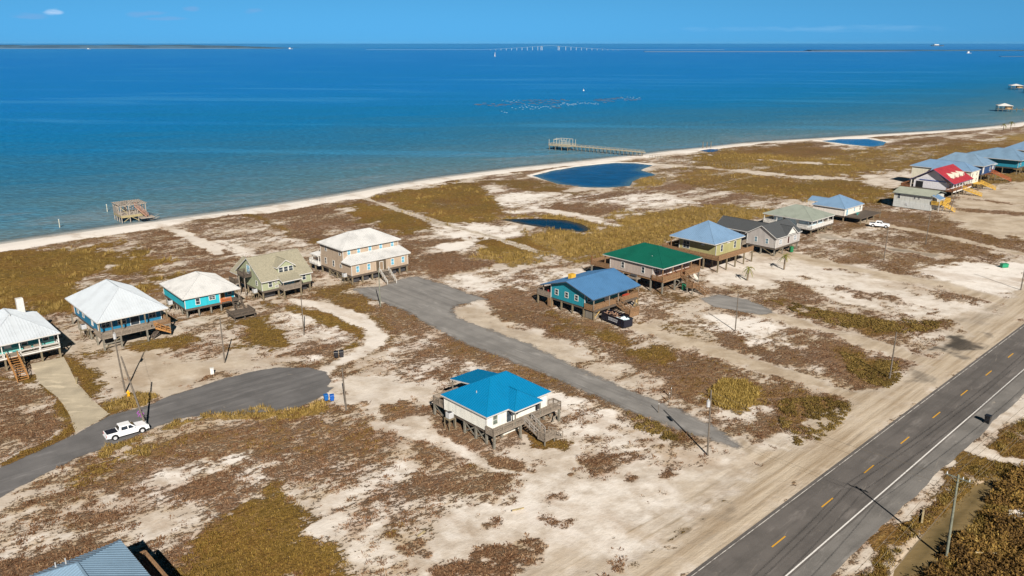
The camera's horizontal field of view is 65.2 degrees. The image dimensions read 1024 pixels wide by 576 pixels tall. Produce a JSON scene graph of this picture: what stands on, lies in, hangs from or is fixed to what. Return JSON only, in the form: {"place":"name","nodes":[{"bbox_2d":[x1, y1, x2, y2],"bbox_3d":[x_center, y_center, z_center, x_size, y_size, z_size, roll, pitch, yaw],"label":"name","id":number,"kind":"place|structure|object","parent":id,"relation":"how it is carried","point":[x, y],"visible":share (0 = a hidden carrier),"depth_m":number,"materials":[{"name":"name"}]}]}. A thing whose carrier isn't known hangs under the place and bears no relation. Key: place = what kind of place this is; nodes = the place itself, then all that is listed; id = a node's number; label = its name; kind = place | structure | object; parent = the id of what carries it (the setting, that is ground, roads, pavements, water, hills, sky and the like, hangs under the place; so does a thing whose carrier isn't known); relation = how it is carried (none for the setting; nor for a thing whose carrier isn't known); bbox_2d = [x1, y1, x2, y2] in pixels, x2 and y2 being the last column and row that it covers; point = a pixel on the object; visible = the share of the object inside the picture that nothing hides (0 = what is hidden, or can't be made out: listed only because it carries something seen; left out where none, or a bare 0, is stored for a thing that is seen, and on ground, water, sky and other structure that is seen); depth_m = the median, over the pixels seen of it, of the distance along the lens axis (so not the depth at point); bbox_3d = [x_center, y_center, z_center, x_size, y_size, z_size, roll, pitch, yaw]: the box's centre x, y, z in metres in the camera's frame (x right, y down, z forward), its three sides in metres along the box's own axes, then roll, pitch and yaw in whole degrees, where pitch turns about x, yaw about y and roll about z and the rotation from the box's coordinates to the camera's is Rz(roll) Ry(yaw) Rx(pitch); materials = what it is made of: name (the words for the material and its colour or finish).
{"place":"outdoors","nodes":[
{"label":"outdoors","id":0,"kind":"place"},
{"bbox_2d":[31,357,107,431],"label":"concrete driveway","id":1,"kind":"structure","parent":0,"point":[56,377],"depth_m":134.48,"materials":[{"name":"concrete"}]},
{"bbox_2d":[0,48,279,48],"bbox_3d":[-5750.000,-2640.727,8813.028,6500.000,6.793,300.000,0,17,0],"label":"shore beach","id":2,"kind":"structure","parent":0,"point":[140,48],"depth_m":8678.26,"materials":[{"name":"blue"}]},
{"bbox_2d":[0,45,282,47],"bbox_3d":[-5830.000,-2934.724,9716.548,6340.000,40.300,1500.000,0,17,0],"label":"shore woods","id":3,"kind":"object","parent":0,"point":[107,46],"visible":0.88,"depth_m":9014.93,"materials":[{"name":"green plant"}]},
{"bbox_2d":[0,367,333,496],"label":"culdesac road","id":4,"kind":"structure","parent":0,"point":[279,388],"depth_m":129.29,"materials":[{"name":"grey asphalt"}]},
{"bbox_2d":[103,420,149,440],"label":"pickup truck","id":5,"kind":"object","parent":4,"relation":"on","point":[120,429],"visible":1,"depth_m":118.68,"materials":[{"name":"paint"}]},
{"bbox_2d":[323,393,327,400],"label":"wheelie bin","id":6,"kind":"object","parent":4,"relation":"on","point":[325,395],"visible":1,"depth_m":130.73,"materials":[{"name":"paint"}]},
{"bbox_2d":[0,121,1023,575],"bbox_3d":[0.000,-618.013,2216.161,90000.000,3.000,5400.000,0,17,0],"label":"ground","id":7,"kind":"structure","parent":0,"point":[698,513],"depth_m":146.16,"materials":[{"name":"beige sand"}]},
{"bbox_2d":[0,297,61,381],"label":"stilt house","id":8,"kind":"structure","parent":7,"relation":"on","point":[23,332],"depth_m":146.21,"materials":[{"name":"white metal"}]},
{"bbox_2d":[4,345,11,353],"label":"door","id":9,"kind":"structure","parent":8,"relation":"in","point":[7,346],"depth_m":144.62,"materials":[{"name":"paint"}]},
{"bbox_2d":[29,539,167,575],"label":"stilt house","id":10,"kind":"structure","parent":7,"relation":"on","point":[117,558],"depth_m":79.34,"materials":[{"name":"grey metal"}]},
{"bbox_2d":[110,321,125,392],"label":"utility pole","id":11,"kind":"object","parent":7,"relation":"on","point":[114,337],"visible":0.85,"depth_m":132.45,"materials":[{"name":"brown wood"}]},
{"bbox_2d":[65,279,171,350],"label":"stilt house","id":12,"kind":"structure","parent":7,"relation":"on","point":[124,308],"depth_m":158.36,"materials":[{"name":"white metal"}]},
{"bbox_2d":[101,321,110,328],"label":"window","id":13,"kind":"structure","parent":12,"relation":"in","point":[107,324],"depth_m":155.34,"materials":[{"name":"glass"}]},
{"bbox_2d":[117,318,126,324],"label":"window","id":14,"kind":"structure","parent":12,"relation":"in","point":[124,319],"depth_m":157.40,"materials":[{"name":"glass"}]},
{"bbox_2d":[129,315,139,325],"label":"door","id":15,"kind":"structure","parent":12,"relation":"in","point":[134,320],"depth_m":158.95,"materials":[{"name":"paint"}]},
{"bbox_2d":[148,312,155,317],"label":"window","id":16,"kind":"structure","parent":12,"relation":"in","point":[150,315],"depth_m":161.06,"materials":[{"name":"glass"}]},
{"bbox_2d":[120,356,144,421],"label":"utility pole","id":17,"kind":"object","parent":7,"relation":"on","point":[138,405],"visible":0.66,"depth_m":120.51,"materials":[{"name":"brown wood"}]},
{"bbox_2d":[159,271,255,321],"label":"stilt house","id":18,"kind":"structure","parent":7,"relation":"on","point":[195,290],"depth_m":173.88,"materials":[{"name":"white metal"}]},
{"bbox_2d":[195,298,200,304],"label":"window","id":19,"kind":"structure","parent":18,"relation":"in","point":[197,300],"depth_m":171.15,"materials":[{"name":"paint"}]},
{"bbox_2d":[219,318,225,362],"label":"utility pole","id":20,"kind":"object","parent":7,"relation":"on","point":[222,341],"visible":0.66,"depth_m":145.49,"materials":[{"name":"brown wood"}]},
{"bbox_2d":[229,248,312,300],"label":"stilt house","id":21,"kind":"structure","parent":7,"relation":"on","point":[281,272],"depth_m":185.15,"materials":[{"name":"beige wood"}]},
{"bbox_2d":[281,281,294,285],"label":"glass door","id":22,"kind":"structure","parent":21,"relation":"in","point":[286,283],"depth_m":185.69,"materials":[{"name":"paint"}]},
{"bbox_2d":[301,298,304,334],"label":"utility pole","id":23,"kind":"object","parent":7,"relation":"on","point":[302,317],"visible":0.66,"depth_m":159.79,"materials":[{"name":"brown wood"}]},
{"bbox_2d":[333,350,337,357],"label":"wheelie bin","id":24,"kind":"object","parent":7,"relation":"on","point":[335,352],"visible":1,"depth_m":148.54,"materials":[{"name":"paint"}]},
{"bbox_2d":[339,350,343,356],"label":"wheelie bin","id":25,"kind":"object","parent":7,"relation":"on","point":[341,352],"visible":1,"depth_m":148.86,"materials":[{"name":"paint"}]},
{"bbox_2d":[341,368,346,410],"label":"utility pole","id":26,"kind":"object","parent":7,"relation":"on","point":[344,391],"visible":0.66,"depth_m":126.82,"materials":[{"name":"brown wood"}]},
{"bbox_2d":[309,228,410,284],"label":"stilt house","id":27,"kind":"structure","parent":7,"relation":"on","point":[354,255],"depth_m":199.65,"materials":[{"name":"beige wood"}]},
{"bbox_2d":[379,261,383,269],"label":"door","id":28,"kind":"structure","parent":27,"relation":"in","point":[381,265],"depth_m":198.97,"materials":[{"name":"paint"}]},
{"bbox_2d":[378,268,380,306],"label":"utility pole","id":29,"kind":"object","parent":7,"relation":"on","point":[379,288],"visible":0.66,"depth_m":176.71,"materials":[{"name":"brown wood"}]},
{"bbox_2d":[433,369,562,449],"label":"stilt house","id":30,"kind":"structure","parent":7,"relation":"on","point":[493,404],"depth_m":119.65,"materials":[{"name":"blue metal"}]},
{"bbox_2d":[492,415,497,425],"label":"window","id":31,"kind":"structure","parent":30,"relation":"in","point":[495,418],"depth_m":116.73,"materials":[{"name":"glass"}]},
{"bbox_2d":[506,410,511,422],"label":"door","id":32,"kind":"structure","parent":30,"relation":"in","point":[508,413],"depth_m":118.61,"materials":[{"name":"paint"}]},
{"bbox_2d":[534,398,539,410],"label":"door","id":33,"kind":"structure","parent":30,"relation":"in","point":[536,407],"depth_m":122.45,"materials":[{"name":"paint"}]},
{"bbox_2d":[0,184,1022,575],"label":"dry scrub","id":34,"kind":"object","parent":7,"relation":"on","point":[322,458],"visible":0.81,"depth_m":119.80,"materials":[{"name":"brown plant"}]},
{"bbox_2d":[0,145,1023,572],"bbox_3d":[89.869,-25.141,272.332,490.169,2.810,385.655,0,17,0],"label":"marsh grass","id":35,"kind":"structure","parent":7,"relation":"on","point":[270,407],"depth_m":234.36,"materials":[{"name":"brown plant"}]},
{"bbox_2d":[537,268,640,319],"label":"stilt house","id":36,"kind":"structure","parent":7,"relation":"on","point":[592,294],"depth_m":173.99,"materials":[{"name":"blue metal"}]},
{"bbox_2d":[601,309,632,327],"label":"dumpster","id":37,"kind":"object","parent":7,"relation":"on","point":[618,318],"visible":1,"depth_m":166.22,"materials":[{"name":"paint"}]},
{"bbox_2d":[590,242,708,295],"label":"stilt house","id":38,"kind":"structure","parent":7,"relation":"on","point":[653,262],"depth_m":192.17,"materials":[{"name":"green metal"}]},
{"bbox_2d":[656,156,748,168],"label":"dune fence","id":39,"kind":"object","parent":7,"relation":"on","point":[697,161],"visible":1,"depth_m":394.10,"materials":[{"name":"brown wood"}]},
{"bbox_2d":[662,220,753,272],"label":"stilt house","id":40,"kind":"structure","parent":7,"relation":"on","point":[711,240],"depth_m":210.41,"materials":[{"name":"blue metal"}]},
{"bbox_2d":[683,240,689,248],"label":"window","id":41,"kind":"structure","parent":40,"relation":"in","point":[686,244],"depth_m":212.84,"materials":[{"name":"glass"}]},
{"bbox_2d":[706,390,711,454],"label":"utility pole","id":42,"kind":"object","parent":7,"relation":"on","point":[708,404],"visible":0.88,"depth_m":112.12,"materials":[{"name":"brown wood"}]},
{"bbox_2d":[707,376,759,409],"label":"golden grass","id":43,"kind":"structure","parent":7,"relation":"on","point":[743,389],"depth_m":133.08,"materials":[{"name":"yellow plant"}]},
{"bbox_2d":[735,293,738,330],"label":"utility pole","id":44,"kind":"object","parent":7,"relation":"on","point":[736,312],"visible":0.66,"depth_m":161.92,"materials":[{"name":"brown wood"}]},
{"bbox_2d":[742,266,754,279],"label":"palm tree","id":45,"kind":"object","parent":7,"relation":"on","point":[748,270],"visible":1,"depth_m":196.99,"materials":[{"name":"green plant"}]},
{"bbox_2d":[716,215,801,255],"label":"stilt house","id":46,"kind":"structure","parent":7,"relation":"on","point":[780,234],"depth_m":223.97,"materials":[{"name":"grey wood"}]},
{"bbox_2d":[627,300,941,445],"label":"shrubs","id":47,"kind":"object","parent":7,"relation":"on","point":[885,366],"visible":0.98,"depth_m":140.26,"materials":[{"name":"brown plant"}]},
{"bbox_2d":[779,253,791,268],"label":"palm tree","id":48,"kind":"object","parent":7,"relation":"on","point":[785,258],"visible":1,"depth_m":206.39,"materials":[{"name":"green plant"}]},
{"bbox_2d":[763,204,834,235],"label":"stilt house","id":49,"kind":"structure","parent":7,"relation":"on","point":[805,218],"depth_m":248.04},
{"bbox_2d":[808,194,880,224],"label":"stilt house","id":50,"kind":"structure","parent":7,"relation":"on","point":[839,205],"depth_m":266.02,"materials":[{"name":"metal"}]},
{"bbox_2d":[686,324,1023,575],"bbox_3d":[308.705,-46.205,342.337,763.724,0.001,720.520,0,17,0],"label":"highway","id":51,"kind":"structure","parent":7,"relation":"on","point":[805,523],"depth_m":108.10,"materials":[{"name":"grey asphalt"}]},
{"bbox_2d":[692,326,1023,575],"bbox_3d":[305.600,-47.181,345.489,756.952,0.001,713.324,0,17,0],"label":"edge line","id":52,"kind":"object","parent":51,"relation":"on","point":[841,463],"visible":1,"depth_m":109.60,"materials":[{"name":"white paint"}]},
{"bbox_2d":[771,353,1013,546],"bbox_3d":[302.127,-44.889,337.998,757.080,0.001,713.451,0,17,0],"label":"line dashes","id":53,"kind":"object","parent":51,"relation":"on","point":[873,465],"visible":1,"depth_m":109.98,"materials":[{"name":"yellow paint"}]},
{"bbox_2d":[785,369,1023,575],"bbox_3d":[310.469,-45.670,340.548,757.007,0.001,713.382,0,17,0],"label":"edge line","id":54,"kind":"object","parent":51,"relation":"on","point":[794,568],"visible":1,"depth_m":105.88,"materials":[{"name":"white paint"}]},
{"bbox_2d":[869,220,889,227],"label":"pickup truck","id":55,"kind":"object","parent":7,"relation":"on","point":[879,223],"visible":1,"depth_m":254.19,"materials":[{"name":"paint"}]},
{"bbox_2d":[883,227,888,259],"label":"utility pole","id":56,"kind":"object","parent":7,"relation":"on","point":[886,244],"visible":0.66,"depth_m":215.72,"materials":[{"name":"brown wood"}]},
{"bbox_2d":[889,332,896,378],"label":"utility pole","id":57,"kind":"object","parent":7,"relation":"on","point":[892,356],"visible":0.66,"depth_m":138.53,"materials":[{"name":"brown wood"}]},
{"bbox_2d":[791,372,1023,575],"bbox_3d":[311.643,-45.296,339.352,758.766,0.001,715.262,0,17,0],"label":"road shoulder","id":58,"kind":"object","parent":7,"relation":"on","point":[832,556],"visible":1,"depth_m":104.24},
{"bbox_2d":[983,414,992,423],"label":"wheelie bin","id":59,"kind":"object","parent":58,"relation":"on","point":[988,417],"visible":1,"depth_m":122.94,"materials":[{"name":"paint"}]},
{"bbox_2d":[921,509,924,522],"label":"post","id":60,"kind":"object","parent":7,"relation":"on","point":[922,516],"visible":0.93,"depth_m":98.49,"materials":[{"name":"brown wood"}]},
{"bbox_2d":[892,186,955,211],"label":"stilt house","id":61,"kind":"structure","parent":7,"relation":"on","point":[918,198],"depth_m":281.76,"materials":[{"name":"white wood"}]},
{"bbox_2d":[901,164,981,197],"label":"stilt house","id":62,"kind":"structure","parent":7,"relation":"on","point":[949,178],"depth_m":308.05,"materials":[{"name":"paint"}]},
{"bbox_2d":[915,180,922,186],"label":"open doorway","id":63,"kind":"structure","parent":62,"relation":"in","point":[918,183],"depth_m":311.39,"materials":[{"name":"paint"}]},
{"bbox_2d":[860,417,1023,575],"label":"verge grass","id":64,"kind":"structure","parent":7,"relation":"on","point":[1012,436],"depth_m":102.17,"materials":[{"name":"brown plant"}]},
{"bbox_2d":[910,159,995,189],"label":"stilt house","id":65,"kind":"structure","parent":7,"relation":"on","point":[922,167],"depth_m":324.90,"materials":[{"name":"blue metal"}]},
{"bbox_2d":[945,471,970,558],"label":"utility pole","id":66,"kind":"object","parent":7,"relation":"on","point":[952,517],"visible":0.94,"depth_m":89.18,"materials":[{"name":"grey wood"}]},
{"bbox_2d":[716,393,948,475],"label":"power line","id":67,"kind":"object","parent":66,"relation":"attached to","point":[830,438],"visible":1,"depth_m":98.90,"materials":[{"name":"paint"}]},
{"bbox_2d":[717,401,954,486],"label":"power line","id":68,"kind":"object","parent":66,"relation":"attached to","point":[840,450],"visible":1,"depth_m":99.08,"materials":[{"name":"paint"}]},
{"bbox_2d":[858,473,945,568],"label":"power line","id":69,"kind":"object","parent":66,"relation":"attached to","point":[900,523],"visible":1,"depth_m":80.21,"materials":[{"name":"paint"}]},
{"bbox_2d":[867,473,955,572],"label":"power line","id":70,"kind":"object","parent":66,"relation":"attached to","point":[910,525],"visible":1,"depth_m":79.78,"materials":[{"name":"paint"}]},
{"bbox_2d":[889,498,954,575],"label":"power line","id":71,"kind":"object","parent":66,"relation":"attached to","point":[920,539],"visible":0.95,"depth_m":81.60,"materials":[{"name":"paint"}]},
{"bbox_2d":[889,479,969,573],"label":"power line","id":72,"kind":"object","parent":66,"relation":"attached to","point":[929,527],"visible":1,"depth_m":79.55,"materials":[{"name":"paint"}]},
{"bbox_2d":[949,410,1019,469],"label":"power line","id":73,"kind":"object","parent":66,"relation":"attached to","point":[983,441],"visible":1,"depth_m":96.42,"materials":[{"name":"paint"}]},
{"bbox_2d":[959,441,1016,493],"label":"power line","id":74,"kind":"object","parent":66,"relation":"attached to","point":[988,467],"visible":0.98,"depth_m":95.44,"materials":[{"name":"paint"}]},
{"bbox_2d":[959,415,1023,470],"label":"power line","id":75,"kind":"object","parent":66,"relation":"attached to","point":[992,442],"visible":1,"depth_m":95.42,"materials":[{"name":"paint"}]},
{"bbox_2d":[910,461,1023,575],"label":"roadside thicket","id":76,"kind":"object","parent":7,"relation":"on","point":[964,541],"visible":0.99,"depth_m":92.75,"materials":[{"name":"brown plant"}]},
{"bbox_2d":[938,152,1011,180],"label":"stilt house","id":77,"kind":"structure","parent":7,"relation":"on","point":[986,166],"depth_m":344.72,"materials":[{"name":"blue metal"}]},
{"bbox_2d":[968,147,1023,174],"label":"stilt house","id":78,"kind":"structure","parent":7,"relation":"on","point":[1008,158],"depth_m":359.94,"materials":[{"name":"blue metal"}]},
{"bbox_2d":[1000,263,1008,267],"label":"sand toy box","id":79,"kind":"object","parent":7,"relation":"on","point":[1004,265],"visible":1,"depth_m":208.63,"materials":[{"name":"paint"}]},
{"bbox_2d":[1005,141,1023,152],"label":"stilt house","id":80,"kind":"structure","parent":7,"relation":"on","point":[1019,146],"depth_m":389.19,"materials":[{"name":"blue metal"}]},
{"bbox_2d":[0,44,1023,241],"bbox_3d":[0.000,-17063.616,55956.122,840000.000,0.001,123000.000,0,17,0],"label":"bay water","id":81,"kind":"structure","parent":0,"point":[87,136],"depth_m":711.19,"materials":[{"name":"blue liquid"}]},
{"bbox_2d":[111,199,158,222],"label":"ruined boathouse","id":82,"kind":"object","parent":81,"relation":"in","point":[139,212],"visible":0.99,"depth_m":264.44,"materials":[{"name":"brown wood"}]},
{"bbox_2d":[366,45,723,49],"bbox_3d":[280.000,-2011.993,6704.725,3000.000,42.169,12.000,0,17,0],"label":"bridge","id":83,"kind":"structure","parent":81,"relation":"on","point":[542,49],"depth_m":6703.62,"materials":[{"name":"paint"}]},
{"bbox_2d":[548,138,645,155],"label":"fishing pier","id":84,"kind":"structure","parent":81,"relation":"in","point":[565,145],"depth_m":435.28,"materials":[{"name":"brown wood"}]},
{"bbox_2d":[995,103,1023,111],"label":"boathouse","id":85,"kind":"object","parent":81,"relation":"in","point":[1008,107],"visible":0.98,"depth_m":689.04,"materials":[{"name":"paint"}]},
{"bbox_2d":[1008,84,1022,89],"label":"boathouse","id":86,"kind":"object","parent":81,"relation":"in","point":[1017,86],"visible":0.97,"depth_m":1016.68,"materials":[{"name":"paint"}]},
{"bbox_2d":[0,184,1023,575],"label":"olive grass","id":87,"kind":"structure","parent":0,"point":[330,572],"depth_m":116.78,"materials":[{"name":"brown plant"}]},
{"bbox_2d":[0,0,1023,43],"label":"sky","id":88,"kind":"structure","parent":0,"point":[21,21],"materials":[{"name":"blue"}]},
{"bbox_2d":[501,218,589,231],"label":"pond water","id":89,"kind":"structure","parent":0,"point":[556,224],"depth_m":261.15,"materials":[{"name":"blue liquid"}]},
{"bbox_2d":[353,276,738,447],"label":"gravel street","id":90,"kind":"structure","parent":0,"point":[429,302],"depth_m":153.93,"materials":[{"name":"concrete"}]},
{"bbox_2d":[533,163,654,187],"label":"lagoon water","id":91,"kind":"structure","parent":0,"point":[607,175],"depth_m":355.90,"materials":[{"name":"blue liquid"}]},
{"bbox_2d":[700,149,719,151],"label":"tide pool","id":92,"kind":"structure","parent":0,"point":[710,150],"depth_m":438.82,"materials":[{"name":"liquid"}]},
{"bbox_2d":[701,294,771,314],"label":"gravel driveway","id":93,"kind":"structure","parent":0,"point":[727,302],"depth_m":179.26,"materials":[{"name":"grey gravel"}]},
{"bbox_2d":[644,51,892,51],"bbox_3d":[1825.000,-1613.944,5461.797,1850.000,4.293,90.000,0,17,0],"label":"sand spit","id":94,"kind":"structure","parent":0,"point":[768,51],"depth_m":5436.15,"materials":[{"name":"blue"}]},
{"bbox_2d":[824,139,885,146],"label":"pond water","id":95,"kind":"structure","parent":0,"point":[867,142],"depth_m":474.17,"materials":[{"name":"blue liquid"}]},
{"bbox_2d":[804,50,1023,50],"bbox_3d":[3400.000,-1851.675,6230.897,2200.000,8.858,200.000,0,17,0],"label":"islet","id":96,"kind":"object","parent":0,"point":[913,50],"visible":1,"depth_m":6145.59,"materials":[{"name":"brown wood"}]},
{"bbox_2d":[893,477,1000,575],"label":"ditch water","id":97,"kind":"structure","parent":0,"point":[924,550],"depth_m":96.62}
]}

